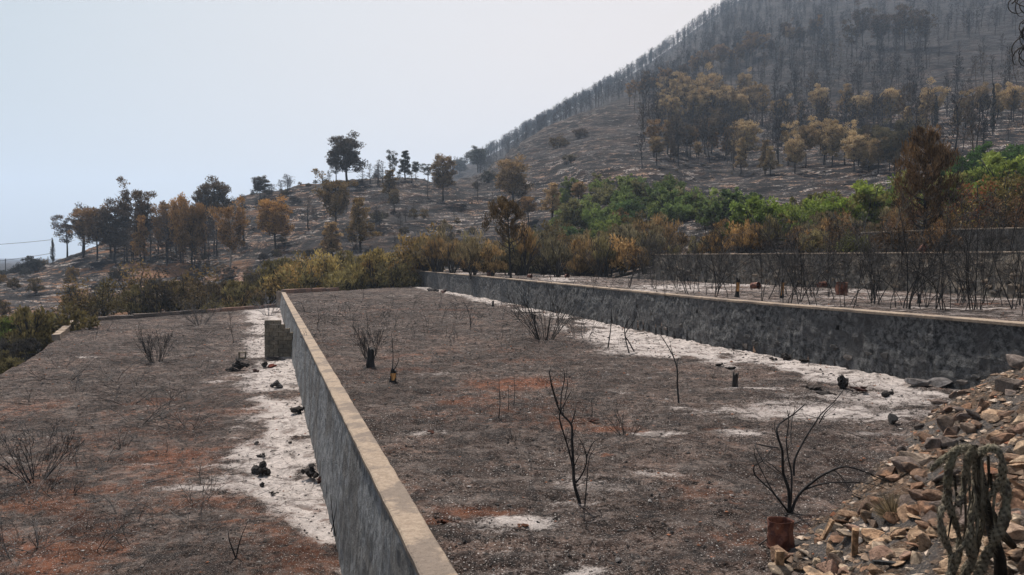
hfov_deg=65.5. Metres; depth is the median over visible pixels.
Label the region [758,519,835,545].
burnt branch
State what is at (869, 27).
pine tree
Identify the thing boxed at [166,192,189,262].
pine tree
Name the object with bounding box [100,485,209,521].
burnt twig
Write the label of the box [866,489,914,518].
dry tuft
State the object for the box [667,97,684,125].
pine tree
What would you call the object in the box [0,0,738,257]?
sky
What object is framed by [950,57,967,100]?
burnt tree
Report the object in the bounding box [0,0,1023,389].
hillside
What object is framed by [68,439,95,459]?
burnt twig
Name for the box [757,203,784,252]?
burnt sapling
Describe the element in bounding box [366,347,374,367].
tree stump
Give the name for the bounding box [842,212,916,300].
burnt sapling
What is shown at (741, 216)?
orchard tree
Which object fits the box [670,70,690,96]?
pine tree
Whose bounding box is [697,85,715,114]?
pine tree
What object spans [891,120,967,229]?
pine tree
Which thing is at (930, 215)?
scorched tree
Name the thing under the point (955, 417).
stone
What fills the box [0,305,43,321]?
olive bush
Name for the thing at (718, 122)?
pine tree
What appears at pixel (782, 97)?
burnt tree
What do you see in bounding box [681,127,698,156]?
pine tree
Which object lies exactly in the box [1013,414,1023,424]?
stone
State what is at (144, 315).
terrace kerb
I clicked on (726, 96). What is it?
pine tree
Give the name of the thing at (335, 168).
pine tree
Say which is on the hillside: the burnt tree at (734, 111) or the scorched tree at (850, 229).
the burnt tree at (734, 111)
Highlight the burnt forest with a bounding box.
[449,0,1019,172]
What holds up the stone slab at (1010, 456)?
on the rubble bank ground at (920, 568)
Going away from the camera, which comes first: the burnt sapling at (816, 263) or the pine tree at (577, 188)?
the burnt sapling at (816, 263)
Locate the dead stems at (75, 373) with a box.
[54,361,89,382]
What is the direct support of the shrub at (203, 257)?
on the hillside
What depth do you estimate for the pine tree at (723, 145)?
176.88 m
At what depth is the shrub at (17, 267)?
164.15 m
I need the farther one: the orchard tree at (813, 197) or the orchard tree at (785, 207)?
the orchard tree at (785, 207)
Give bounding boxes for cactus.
[926,442,1016,574]
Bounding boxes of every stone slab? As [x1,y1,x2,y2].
[861,528,884,538]
[891,548,908,556]
[984,465,997,476]
[995,453,1020,462]
[997,463,1023,474]
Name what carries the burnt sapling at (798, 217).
on the top terrace ground
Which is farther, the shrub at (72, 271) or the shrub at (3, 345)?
the shrub at (72, 271)
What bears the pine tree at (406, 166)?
on the hillside
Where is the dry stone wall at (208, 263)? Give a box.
[105,247,237,277]
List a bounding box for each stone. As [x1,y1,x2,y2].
[767,562,793,574]
[795,548,804,558]
[797,548,808,554]
[803,565,823,574]
[812,557,820,567]
[814,537,821,543]
[815,529,823,533]
[816,559,838,574]
[826,543,833,554]
[830,523,843,531]
[830,532,844,542]
[834,519,849,523]
[836,529,851,537]
[837,509,858,518]
[837,566,853,574]
[843,524,859,530]
[846,567,854,570]
[857,501,876,514]
[860,509,871,523]
[863,535,870,542]
[867,495,884,505]
[867,519,877,527]
[867,563,884,574]
[868,537,887,544]
[869,545,893,560]
[871,541,885,547]
[876,466,895,477]
[882,511,899,523]
[882,535,891,542]
[884,552,895,559]
[885,474,901,480]
[890,527,901,532]
[890,529,905,538]
[891,561,905,565]
[894,536,905,538]
[897,445,907,451]
[897,494,916,506]
[897,503,911,522]
[899,551,911,560]
[901,462,922,473]
[906,504,918,515]
[906,542,917,546]
[907,513,920,518]
[907,530,919,542]
[908,489,927,500]
[909,525,925,532]
[910,468,927,480]
[910,482,923,488]
[910,551,922,563]
[914,423,924,429]
[914,475,927,481]
[915,520,931,528]
[915,533,936,537]
[917,431,932,441]
[921,489,942,500]
[921,510,936,522]
[922,448,941,452]
[926,526,937,534]
[927,460,933,468]
[927,517,949,528]
[929,398,947,404]
[929,500,953,506]
[932,469,960,482]
[933,568,959,574]
[937,450,947,463]
[938,435,957,446]
[939,556,966,569]
[943,405,956,410]
[943,426,960,435]
[946,435,959,438]
[946,529,965,538]
[948,391,962,398]
[952,406,964,410]
[953,411,963,423]
[956,413,969,419]
[956,505,967,517]
[957,389,968,394]
[958,515,967,530]
[961,402,971,408]
[965,408,981,419]
[971,420,981,428]
[975,406,982,413]
[978,401,989,408]
[979,437,989,444]
[981,409,1001,421]
[983,537,988,546]
[986,430,1004,440]
[989,391,996,398]
[990,433,1015,444]
[991,492,1001,502]
[997,410,1013,420]
[1005,389,1015,395]
[1006,425,1015,433]
[1007,438,1017,445]
[1007,463,1023,467]
[1007,474,1017,482]
[1007,548,1023,560]
[1007,560,1016,566]
[1007,561,1017,570]
[1008,479,1023,487]
[1010,455,1023,463]
[1010,497,1023,509]
[1011,508,1023,516]
[1011,513,1023,524]
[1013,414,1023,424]
[1013,422,1023,434]
[1013,440,1023,454]
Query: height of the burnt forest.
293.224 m
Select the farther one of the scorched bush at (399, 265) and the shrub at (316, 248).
the shrub at (316, 248)
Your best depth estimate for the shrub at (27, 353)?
37.80 m
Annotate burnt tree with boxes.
[71,202,88,250]
[75,218,90,246]
[99,215,113,256]
[109,235,121,264]
[115,227,130,262]
[123,227,138,263]
[123,232,135,263]
[145,226,155,256]
[152,218,176,265]
[176,243,187,262]
[189,245,204,263]
[196,206,218,251]
[198,218,213,252]
[199,228,215,259]
[203,207,216,249]
[207,207,218,250]
[207,212,222,255]
[364,164,373,183]
[370,206,380,224]
[372,164,382,184]
[376,211,384,226]
[379,161,385,182]
[401,206,408,219]
[406,166,417,182]
[474,176,482,196]
[629,78,641,109]
[633,105,649,138]
[634,102,648,141]
[634,133,647,168]
[637,75,648,110]
[640,70,652,99]
[644,70,654,99]
[647,92,663,125]
[648,98,665,132]
[664,116,674,159]
[665,111,688,165]
[670,140,676,163]
[692,113,702,153]
[695,115,715,163]
[715,53,722,74]
[720,141,730,163]
[725,119,745,169]
[728,102,743,128]
[763,118,782,161]
[764,110,778,148]
[769,116,790,162]
[774,49,787,74]
[775,45,783,73]
[777,95,793,125]
[778,99,795,130]
[781,83,795,117]
[786,106,796,134]
[792,87,802,108]
[804,68,817,109]
[812,92,830,152]
[816,93,833,155]
[823,70,833,97]
[849,63,862,88]
[853,60,865,84]
[854,77,862,95]
[863,122,871,140]
[868,78,882,122]
[883,56,902,87]
[886,83,917,120]
[897,81,921,117]
[899,115,912,167]
[900,96,929,145]
[901,84,920,116]
[906,68,916,103]
[919,33,936,68]
[919,85,937,125]
[936,126,948,147]
[939,90,967,154]
[942,76,953,116]
[943,13,953,39]
[949,85,965,106]
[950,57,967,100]
[951,101,982,151]
[952,51,968,88]
[954,120,972,151]
[956,77,982,105]
[958,93,984,134]
[962,10,976,28]
[968,56,979,79]
[968,56,980,80]
[969,93,993,150]
[970,93,1003,152]
[976,51,988,82]
[977,43,984,75]
[979,35,988,51]
[988,54,1000,84]
[998,33,1005,50]
[998,59,1017,91]
[1003,42,1018,81]
[1005,88,1019,121]
[1005,110,1016,140]
[1006,47,1022,84]
[1008,0,1023,65]
[1013,27,1023,67]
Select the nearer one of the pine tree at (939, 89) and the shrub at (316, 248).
the shrub at (316, 248)
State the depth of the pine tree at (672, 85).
224.20 m
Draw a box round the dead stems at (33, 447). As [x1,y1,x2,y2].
[14,435,56,456]
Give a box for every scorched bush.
[51,274,107,317]
[58,290,98,316]
[81,276,129,316]
[87,287,118,315]
[101,257,158,314]
[118,283,160,313]
[138,265,179,312]
[150,279,188,311]
[168,264,211,310]
[173,275,201,308]
[173,284,212,309]
[183,263,229,301]
[201,280,236,305]
[203,293,239,308]
[216,278,260,307]
[216,281,258,302]
[222,298,260,306]
[247,291,271,304]
[250,259,291,301]
[257,268,303,300]
[259,251,329,296]
[260,256,295,290]
[264,272,291,296]
[276,259,316,285]
[278,265,340,290]
[284,248,313,266]
[303,248,346,278]
[320,263,372,290]
[335,250,361,268]
[336,251,377,288]
[351,246,394,288]
[357,258,387,287]
[371,252,423,287]
[381,257,417,287]
[388,245,429,284]
[389,261,431,278]
[391,222,452,270]
[404,235,430,270]
[412,235,448,271]
[413,228,456,271]
[421,235,458,271]
[437,237,465,272]
[448,228,493,278]
[455,231,478,271]
[455,253,477,271]
[473,245,507,276]
[475,239,507,273]
[490,247,523,275]
[492,233,543,274]
[505,222,548,274]
[512,239,552,273]
[526,232,563,274]
[536,219,562,239]
[536,237,581,276]
[542,237,567,273]
[556,229,575,242]
[561,232,596,275]
[562,254,594,275]
[563,238,600,274]
[565,228,593,275]
[567,247,599,275]
[585,230,620,277]
[596,223,622,245]
[597,233,647,274]
[598,247,622,277]
[608,223,647,267]
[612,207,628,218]
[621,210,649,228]
[626,219,647,238]
[627,250,645,270]
[632,227,678,266]
[634,247,652,273]
[637,219,668,236]
[638,213,676,235]
[644,211,666,229]
[662,218,691,249]
[667,246,682,253]
[671,238,687,252]
[685,240,700,253]
[688,236,707,248]
[698,233,720,253]
[703,227,729,251]
[709,218,730,242]
[719,220,762,253]
[729,226,756,252]
[744,218,765,252]
[754,213,787,252]
[758,222,777,252]
[783,233,799,252]
[790,225,803,251]
[793,226,832,251]
[799,228,831,252]
[801,220,816,252]
[809,209,833,231]
[809,221,825,252]
[819,213,848,232]
[829,215,865,239]
[841,204,862,223]
[863,222,880,231]
[867,222,885,231]
[872,208,913,231]
[876,198,907,221]
[878,205,902,223]
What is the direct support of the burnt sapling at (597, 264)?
on the terrace ground at (1010, 314)
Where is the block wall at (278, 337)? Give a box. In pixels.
[264,320,292,356]
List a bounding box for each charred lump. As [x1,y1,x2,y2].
[225,367,236,371]
[232,358,249,369]
[251,460,270,475]
[270,380,282,387]
[289,406,304,413]
[301,464,318,477]
[427,288,439,291]
[436,519,447,523]
[587,417,598,421]
[781,353,791,359]
[798,384,822,388]
[815,390,836,395]
[837,374,848,388]
[849,386,867,391]
[881,390,893,396]
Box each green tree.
[548,209,561,225]
[554,188,571,204]
[556,225,578,236]
[557,197,583,216]
[557,197,587,228]
[558,176,583,194]
[568,193,599,217]
[579,207,613,228]
[579,209,615,233]
[587,178,603,191]
[588,173,602,184]
[588,182,609,205]
[589,210,629,239]
[592,206,613,218]
[599,184,618,205]
[601,176,614,187]
[605,185,645,208]
[608,193,637,209]
[610,184,629,197]
[612,175,636,196]
[612,199,645,217]
[618,173,636,187]
[620,210,643,223]
[624,199,646,217]
[625,179,649,203]
[629,176,648,189]
[642,187,666,209]
[645,194,664,219]
[646,172,686,199]
[651,186,682,216]
[654,183,685,198]
[658,202,693,222]
[660,174,678,187]
[663,186,683,199]
[668,194,710,216]
[678,192,709,206]
[681,186,709,215]
[688,206,700,218]
[694,199,732,225]
[704,187,727,214]
[713,189,743,220]
[716,186,744,200]
[739,192,757,203]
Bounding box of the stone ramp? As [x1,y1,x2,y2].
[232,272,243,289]
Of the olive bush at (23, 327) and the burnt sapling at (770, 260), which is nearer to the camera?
the burnt sapling at (770, 260)
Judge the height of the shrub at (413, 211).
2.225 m
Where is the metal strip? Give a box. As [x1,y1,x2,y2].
[871,560,895,565]
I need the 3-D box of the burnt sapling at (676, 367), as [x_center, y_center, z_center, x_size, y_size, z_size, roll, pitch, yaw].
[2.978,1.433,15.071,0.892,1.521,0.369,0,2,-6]
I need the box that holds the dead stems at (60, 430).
[36,419,82,440]
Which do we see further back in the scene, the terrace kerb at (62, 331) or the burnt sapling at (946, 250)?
the terrace kerb at (62, 331)
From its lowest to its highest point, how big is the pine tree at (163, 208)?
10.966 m
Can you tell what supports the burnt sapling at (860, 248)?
on the terrace ground at (1010, 314)
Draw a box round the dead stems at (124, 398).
[82,384,168,409]
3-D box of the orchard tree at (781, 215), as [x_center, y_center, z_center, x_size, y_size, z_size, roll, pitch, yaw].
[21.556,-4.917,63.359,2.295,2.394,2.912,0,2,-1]
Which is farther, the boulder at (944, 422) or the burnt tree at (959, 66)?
the burnt tree at (959, 66)
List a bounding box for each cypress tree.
[50,238,55,261]
[932,95,939,126]
[989,83,996,134]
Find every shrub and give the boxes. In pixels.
[0,274,8,283]
[0,300,12,314]
[0,337,23,356]
[0,349,19,364]
[0,356,23,373]
[0,413,84,482]
[7,278,21,289]
[8,336,35,355]
[9,336,40,363]
[10,262,20,272]
[15,260,27,271]
[16,350,36,363]
[17,265,33,275]
[20,255,35,268]
[25,278,45,293]
[29,257,45,270]
[63,273,78,282]
[63,286,81,300]
[65,266,79,275]
[90,283,98,288]
[107,265,131,279]
[131,322,179,363]
[173,294,223,324]
[190,252,205,260]
[227,307,233,342]
[243,267,259,284]
[249,288,282,315]
[257,252,268,260]
[272,248,281,256]
[276,236,287,242]
[289,195,298,200]
[305,250,311,256]
[311,246,322,253]
[350,319,386,359]
[369,211,383,221]
[401,227,409,233]
[408,208,418,218]
[419,208,429,218]
[435,218,455,239]
[467,226,476,232]
[480,167,495,181]
[502,275,589,339]
[545,133,570,147]
[562,154,577,160]
[572,128,587,136]
[601,398,655,435]
[742,390,890,512]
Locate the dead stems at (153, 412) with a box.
[141,404,178,422]
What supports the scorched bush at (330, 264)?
on the hillside
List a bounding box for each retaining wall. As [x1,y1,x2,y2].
[276,291,457,574]
[415,269,1023,389]
[653,251,1023,297]
[839,227,1023,252]
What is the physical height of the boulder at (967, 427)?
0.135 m
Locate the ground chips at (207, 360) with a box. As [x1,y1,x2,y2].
[0,323,333,574]
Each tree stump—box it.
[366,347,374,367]
[389,368,396,381]
[731,372,738,386]
[734,278,739,296]
[779,276,784,298]
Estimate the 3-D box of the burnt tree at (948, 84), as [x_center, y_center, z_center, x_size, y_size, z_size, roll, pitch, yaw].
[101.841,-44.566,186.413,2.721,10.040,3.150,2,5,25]
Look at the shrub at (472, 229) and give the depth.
128.20 m
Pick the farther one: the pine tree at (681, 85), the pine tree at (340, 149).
the pine tree at (681, 85)
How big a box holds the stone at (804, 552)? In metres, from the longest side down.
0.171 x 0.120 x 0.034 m
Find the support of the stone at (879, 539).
on the rubble bank ground at (920, 568)
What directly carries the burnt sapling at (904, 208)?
on the top terrace ground
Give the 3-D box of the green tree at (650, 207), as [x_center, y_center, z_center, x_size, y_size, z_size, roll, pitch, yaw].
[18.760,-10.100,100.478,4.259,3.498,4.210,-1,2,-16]
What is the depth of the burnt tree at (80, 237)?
156.26 m
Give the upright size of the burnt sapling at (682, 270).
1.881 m
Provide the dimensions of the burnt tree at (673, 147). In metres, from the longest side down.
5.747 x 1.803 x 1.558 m
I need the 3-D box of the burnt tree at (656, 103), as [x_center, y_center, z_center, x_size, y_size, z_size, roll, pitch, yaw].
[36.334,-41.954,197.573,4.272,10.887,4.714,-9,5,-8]
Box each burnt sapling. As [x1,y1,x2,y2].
[391,333,398,369]
[498,363,501,417]
[508,238,548,279]
[545,363,598,503]
[556,224,617,278]
[584,448,594,505]
[587,245,609,290]
[607,306,638,352]
[623,225,661,287]
[625,231,654,280]
[625,236,660,291]
[628,211,699,291]
[637,221,720,288]
[641,236,663,287]
[653,230,680,282]
[653,245,676,297]
[653,324,686,402]
[659,218,679,287]
[668,234,706,294]
[668,250,688,294]
[670,226,714,291]
[671,217,730,276]
[671,222,701,249]
[671,253,689,290]
[673,194,782,296]
[675,243,687,281]
[684,239,716,292]
[693,251,723,281]
[701,211,720,253]
[702,231,731,289]
[703,248,734,288]
[707,247,739,280]
[709,236,752,292]
[710,220,749,287]
[712,259,727,296]
[713,217,755,252]
[714,233,752,289]
[721,215,753,244]
[737,213,797,296]
[741,228,785,286]
[745,210,791,300]
[747,242,787,295]
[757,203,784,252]
[761,193,870,301]
[762,229,818,303]
[762,231,794,286]
[762,261,793,292]
[764,222,796,284]
[765,210,822,302]
[766,229,796,291]
[768,247,792,298]
[775,218,844,303]
[775,254,799,293]
[781,227,811,279]
[781,233,810,295]
[781,245,807,293]
[784,195,814,250]
[788,220,855,296]
[789,229,850,299]
[789,241,843,281]
[794,255,814,304]
[801,236,827,284]
[804,232,835,282]
[804,268,819,305]
[806,205,853,296]
[812,222,852,294]
[819,224,879,299]
[825,228,849,281]
[825,269,881,301]
[827,218,879,304]
[832,197,851,239]
[832,255,866,306]
[837,233,859,306]
[839,213,897,302]
[840,229,880,289]
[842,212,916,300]
[844,213,899,252]
[848,229,897,307]
[849,220,882,302]
[850,239,930,304]
[850,244,901,304]
[853,228,885,300]
[856,242,891,301]
[863,222,884,296]
[865,214,925,303]
[869,243,917,296]
[873,215,888,251]
[873,241,904,306]
[876,208,958,309]
[890,185,988,308]
[890,190,934,245]
[890,232,930,308]
[898,234,936,294]
[900,211,1017,309]
[901,223,938,306]
[902,202,975,300]
[904,233,1006,306]
[905,250,927,309]
[910,160,995,308]
[910,252,933,297]
[915,185,1004,309]
[919,206,994,302]
[924,268,940,296]
[925,211,969,295]
[929,239,955,296]
[932,227,980,308]
[934,215,996,300]
[936,238,951,307]
[940,246,974,302]
[941,224,1023,295]
[945,215,993,302]
[952,223,1009,304]
[954,191,1011,247]
[958,198,1016,302]
[965,248,1023,309]
[970,247,1005,304]
[971,222,1023,305]
[972,225,1015,309]
[976,189,1021,250]
[981,214,1023,308]
[984,251,1018,304]
[999,160,1023,250]
[1010,256,1021,307]
[1014,222,1023,299]
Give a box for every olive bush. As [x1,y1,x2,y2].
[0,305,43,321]
[0,314,30,337]
[0,316,30,332]
[0,328,11,348]
[2,305,55,348]
[12,319,43,333]
[36,301,106,350]
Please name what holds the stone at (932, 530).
on the rubble bank ground at (920, 568)
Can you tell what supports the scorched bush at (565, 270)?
on the hillside
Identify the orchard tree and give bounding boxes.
[719,195,777,244]
[728,199,745,219]
[731,211,750,221]
[741,197,788,241]
[743,199,766,217]
[757,196,791,218]
[777,204,807,217]
[778,212,792,225]
[785,197,816,213]
[785,203,828,232]
[785,206,810,226]
[789,196,818,209]
[801,190,865,229]
[804,196,823,212]
[807,190,828,200]
[817,189,852,203]
[824,197,855,231]
[837,191,896,229]
[849,179,886,231]
[855,173,900,201]
[868,195,897,228]
[872,184,896,199]
[883,170,930,205]
[914,187,973,215]
[934,171,981,184]
[940,156,973,175]
[956,154,1013,188]
[957,147,984,169]
[957,179,981,191]
[967,141,994,161]
[972,148,1023,195]
[973,163,1014,181]
[973,179,1008,196]
[974,150,1002,169]
[999,144,1023,158]
[1005,143,1015,153]
[1008,145,1023,170]
[1010,162,1023,175]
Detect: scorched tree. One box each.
[818,208,867,252]
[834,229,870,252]
[873,210,917,251]
[886,216,905,230]
[895,195,933,227]
[906,223,962,251]
[913,198,955,229]
[919,193,951,226]
[931,193,998,228]
[931,214,958,229]
[932,207,976,225]
[944,178,1002,227]
[953,183,996,215]
[963,219,986,228]
[965,169,1023,225]
[972,174,1022,206]
[972,179,1009,200]
[980,192,1022,227]
[991,176,1023,200]
[1005,205,1023,227]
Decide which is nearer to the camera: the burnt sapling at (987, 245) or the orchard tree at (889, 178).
the burnt sapling at (987, 245)
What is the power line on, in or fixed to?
on the hillside
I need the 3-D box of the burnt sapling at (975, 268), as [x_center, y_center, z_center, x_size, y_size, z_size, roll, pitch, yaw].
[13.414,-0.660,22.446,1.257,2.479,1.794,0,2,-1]
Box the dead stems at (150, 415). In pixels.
[119,396,187,429]
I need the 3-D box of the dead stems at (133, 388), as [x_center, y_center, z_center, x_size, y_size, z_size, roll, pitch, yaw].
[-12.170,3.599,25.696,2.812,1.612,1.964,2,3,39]
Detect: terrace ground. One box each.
[0,308,341,574]
[286,286,959,574]
[443,270,1023,321]
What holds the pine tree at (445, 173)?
on the hillside
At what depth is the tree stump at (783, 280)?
26.97 m
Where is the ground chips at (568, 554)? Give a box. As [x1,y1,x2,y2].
[293,301,956,574]
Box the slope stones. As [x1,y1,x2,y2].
[0,76,1023,316]
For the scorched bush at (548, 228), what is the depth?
93.17 m
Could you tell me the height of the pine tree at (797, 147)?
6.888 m
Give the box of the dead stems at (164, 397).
[135,382,188,407]
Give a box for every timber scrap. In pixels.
[774,549,784,565]
[820,519,834,539]
[851,527,858,555]
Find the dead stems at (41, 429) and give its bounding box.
[22,412,70,440]
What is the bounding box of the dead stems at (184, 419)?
[162,403,217,434]
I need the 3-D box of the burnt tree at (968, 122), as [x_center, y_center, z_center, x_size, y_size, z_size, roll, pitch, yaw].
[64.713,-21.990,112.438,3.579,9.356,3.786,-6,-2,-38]
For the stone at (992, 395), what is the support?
on the rubble bank ground at (920, 568)
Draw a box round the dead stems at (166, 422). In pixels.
[130,402,212,437]
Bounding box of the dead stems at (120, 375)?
[74,359,157,384]
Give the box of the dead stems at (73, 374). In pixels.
[22,352,105,382]
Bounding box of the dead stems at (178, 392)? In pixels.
[160,375,200,401]
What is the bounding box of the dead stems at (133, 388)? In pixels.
[101,372,165,402]
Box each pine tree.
[50,215,76,257]
[66,207,90,256]
[80,203,113,259]
[92,197,134,261]
[114,209,134,261]
[115,176,156,228]
[129,215,149,264]
[131,201,156,260]
[150,200,178,255]
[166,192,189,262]
[173,196,208,267]
[191,175,232,229]
[191,194,209,212]
[206,196,253,274]
[226,196,239,231]
[231,194,256,240]
[250,175,270,198]
[253,194,294,248]
[268,184,277,192]
[281,174,295,190]
[300,196,317,227]
[311,168,358,233]
[317,221,344,255]
[325,130,369,181]
[328,155,344,180]
[346,197,382,250]
[356,167,366,183]
[378,169,398,194]
[386,150,398,177]
[387,189,399,214]
[397,150,411,179]
[412,161,420,176]
[419,163,433,181]
[429,153,457,201]
[452,157,468,174]
[464,145,488,172]
[481,195,527,277]
[494,153,534,204]
[520,196,538,223]
[538,182,561,218]
[570,181,586,199]
[624,79,634,104]
[635,79,645,93]
[643,118,668,157]
[648,73,660,91]
[649,136,666,165]
[654,82,680,113]
[654,95,672,125]
[658,91,673,118]
[659,67,671,80]
[659,72,673,89]
[661,119,672,153]
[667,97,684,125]
[669,78,677,110]
[669,140,679,160]
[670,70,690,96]
[674,118,700,157]
[676,76,690,115]
[677,64,689,76]
[678,83,697,124]
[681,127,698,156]
[682,90,701,123]
[684,90,712,114]
[688,79,716,95]
[693,108,720,153]
[694,62,722,94]
[694,141,703,162]
[695,46,715,69]
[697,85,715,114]
[703,54,713,68]
[705,91,723,117]
[707,124,718,152]
[708,107,727,147]
[713,43,729,67]
[713,85,732,113]
[717,84,734,102]
[720,87,730,124]
[720,126,730,157]
[726,91,739,128]
[727,132,736,159]
[729,118,762,159]
[733,93,751,118]
[733,137,748,173]
[736,66,752,87]
[738,85,758,119]
[742,31,758,53]
[742,37,757,61]
[747,80,761,102]
[749,84,773,126]
[756,139,770,174]
[757,33,772,54]
[762,145,782,174]
[767,93,792,119]
[778,17,792,43]
[779,120,799,164]
[783,134,807,173]
[785,26,794,38]
[794,26,806,46]
[796,102,807,125]
[797,125,816,167]
[807,83,829,109]
[807,115,840,164]
[808,18,818,40]
[816,14,823,32]
[818,93,830,118]
[820,123,843,166]
[835,83,852,119]
[837,119,858,164]
[840,129,865,170]
[841,18,860,56]
[842,126,863,160]
[850,90,874,125]
[851,0,874,46]
[858,118,890,137]
[860,141,879,171]
[863,134,889,173]
[865,15,891,50]
[868,7,895,46]
[868,95,880,117]
[870,125,891,161]
[875,126,908,153]
[878,87,903,125]
[880,134,903,170]
[882,5,906,35]
[886,137,900,170]
[888,3,917,50]
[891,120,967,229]
[893,117,913,153]
[899,106,912,122]
[903,119,925,140]
[908,9,931,42]
[912,11,938,50]
[914,100,929,129]
[917,77,950,126]
[949,101,964,126]
[956,89,979,127]
[974,81,992,115]
[992,83,1004,119]
[998,81,1021,119]
[1018,86,1023,106]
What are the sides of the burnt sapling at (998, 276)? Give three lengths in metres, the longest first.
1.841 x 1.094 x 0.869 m
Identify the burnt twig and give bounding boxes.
[0,432,63,473]
[0,454,89,508]
[0,499,91,555]
[0,516,48,565]
[0,519,10,560]
[1,422,33,445]
[15,486,46,503]
[18,379,55,401]
[25,467,63,497]
[25,517,74,547]
[32,443,57,472]
[33,466,91,498]
[36,427,80,444]
[66,474,85,496]
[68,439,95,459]
[75,479,157,527]
[76,446,136,466]
[80,513,104,534]
[95,523,129,557]
[97,519,131,550]
[98,507,135,531]
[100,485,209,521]
[112,430,138,447]
[130,346,180,365]
[138,499,165,522]
[149,465,212,492]
[166,408,216,428]
[171,475,230,509]
[180,455,254,483]
[187,475,211,500]
[199,480,212,519]
[228,522,247,557]
[330,494,336,535]
[588,311,602,339]
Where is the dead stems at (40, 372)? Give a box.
[23,362,61,377]
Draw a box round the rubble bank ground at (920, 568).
[784,369,1023,574]
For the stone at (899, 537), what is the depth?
6.05 m
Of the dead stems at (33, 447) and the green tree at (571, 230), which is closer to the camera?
the dead stems at (33, 447)
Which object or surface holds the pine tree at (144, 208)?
on the hillside
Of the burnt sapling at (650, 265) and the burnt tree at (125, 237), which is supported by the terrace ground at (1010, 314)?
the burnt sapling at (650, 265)
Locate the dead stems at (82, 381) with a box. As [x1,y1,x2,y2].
[59,357,113,390]
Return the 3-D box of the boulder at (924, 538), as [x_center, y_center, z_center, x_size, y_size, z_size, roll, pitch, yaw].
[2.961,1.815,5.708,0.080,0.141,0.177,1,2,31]
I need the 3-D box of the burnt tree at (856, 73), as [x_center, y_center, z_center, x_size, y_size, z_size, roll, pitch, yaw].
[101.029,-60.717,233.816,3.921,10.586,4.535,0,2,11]
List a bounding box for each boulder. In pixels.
[770,545,788,561]
[825,553,842,568]
[891,456,919,472]
[899,451,931,465]
[904,378,931,385]
[917,500,937,515]
[918,530,931,551]
[924,437,940,448]
[929,377,952,387]
[936,415,953,432]
[960,422,975,432]
[995,378,1023,392]
[1006,354,1023,369]
[1006,521,1023,539]
[1011,486,1023,499]
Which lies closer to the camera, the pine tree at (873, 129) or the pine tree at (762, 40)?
the pine tree at (873, 129)
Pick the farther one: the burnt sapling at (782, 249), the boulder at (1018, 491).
the burnt sapling at (782, 249)
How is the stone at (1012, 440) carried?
on the rubble bank ground at (920, 568)
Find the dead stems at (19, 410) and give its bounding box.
[0,397,38,417]
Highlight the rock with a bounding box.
[888,413,898,423]
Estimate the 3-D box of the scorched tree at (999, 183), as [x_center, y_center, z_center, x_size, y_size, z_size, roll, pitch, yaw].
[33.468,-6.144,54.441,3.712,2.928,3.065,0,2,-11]
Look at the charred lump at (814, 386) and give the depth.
16.52 m
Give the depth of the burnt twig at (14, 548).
12.73 m
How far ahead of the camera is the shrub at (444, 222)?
116.17 m
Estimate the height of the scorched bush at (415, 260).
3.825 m
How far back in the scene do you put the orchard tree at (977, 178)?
67.05 m
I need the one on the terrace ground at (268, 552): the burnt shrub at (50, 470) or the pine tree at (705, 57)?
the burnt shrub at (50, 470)
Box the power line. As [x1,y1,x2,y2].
[1,240,49,273]
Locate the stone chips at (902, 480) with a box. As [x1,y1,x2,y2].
[786,367,1023,574]
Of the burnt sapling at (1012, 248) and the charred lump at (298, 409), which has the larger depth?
the burnt sapling at (1012, 248)
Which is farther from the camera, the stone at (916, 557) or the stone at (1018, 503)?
the stone at (1018, 503)
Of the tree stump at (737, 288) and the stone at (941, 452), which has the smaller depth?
the stone at (941, 452)
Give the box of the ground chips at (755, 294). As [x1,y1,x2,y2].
[495,275,1022,320]
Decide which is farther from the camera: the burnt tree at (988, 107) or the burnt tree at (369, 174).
the burnt tree at (369, 174)
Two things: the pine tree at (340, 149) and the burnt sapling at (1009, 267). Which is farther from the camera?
the pine tree at (340, 149)
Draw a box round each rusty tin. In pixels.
[750,282,760,288]
[767,516,794,551]
[817,281,826,287]
[835,282,847,295]
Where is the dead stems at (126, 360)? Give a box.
[92,351,154,367]
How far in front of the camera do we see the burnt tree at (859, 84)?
219.00 m
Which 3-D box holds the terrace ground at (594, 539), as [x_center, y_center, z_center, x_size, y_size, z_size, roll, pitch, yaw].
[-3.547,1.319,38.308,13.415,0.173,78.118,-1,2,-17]
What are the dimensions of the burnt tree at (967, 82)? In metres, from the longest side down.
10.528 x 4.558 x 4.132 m
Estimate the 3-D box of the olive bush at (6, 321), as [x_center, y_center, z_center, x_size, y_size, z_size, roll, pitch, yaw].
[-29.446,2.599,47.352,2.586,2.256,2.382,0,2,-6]
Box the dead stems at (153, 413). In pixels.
[77,384,204,433]
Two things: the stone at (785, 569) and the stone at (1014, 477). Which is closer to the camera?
the stone at (1014, 477)
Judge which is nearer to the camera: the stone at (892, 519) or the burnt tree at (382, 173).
the stone at (892, 519)
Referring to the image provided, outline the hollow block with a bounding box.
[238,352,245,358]
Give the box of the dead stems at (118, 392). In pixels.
[90,377,156,401]
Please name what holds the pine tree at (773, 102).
on the hillside
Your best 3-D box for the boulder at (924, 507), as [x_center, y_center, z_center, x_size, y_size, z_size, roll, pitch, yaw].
[3.299,1.758,6.296,0.130,0.136,0.265,0,2,5]
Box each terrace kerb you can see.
[52,320,77,340]
[88,309,205,320]
[207,304,275,312]
[281,287,338,292]
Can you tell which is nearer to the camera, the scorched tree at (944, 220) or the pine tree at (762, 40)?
the scorched tree at (944, 220)
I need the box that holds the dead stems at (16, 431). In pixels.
[0,413,44,441]
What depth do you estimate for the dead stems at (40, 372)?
28.92 m

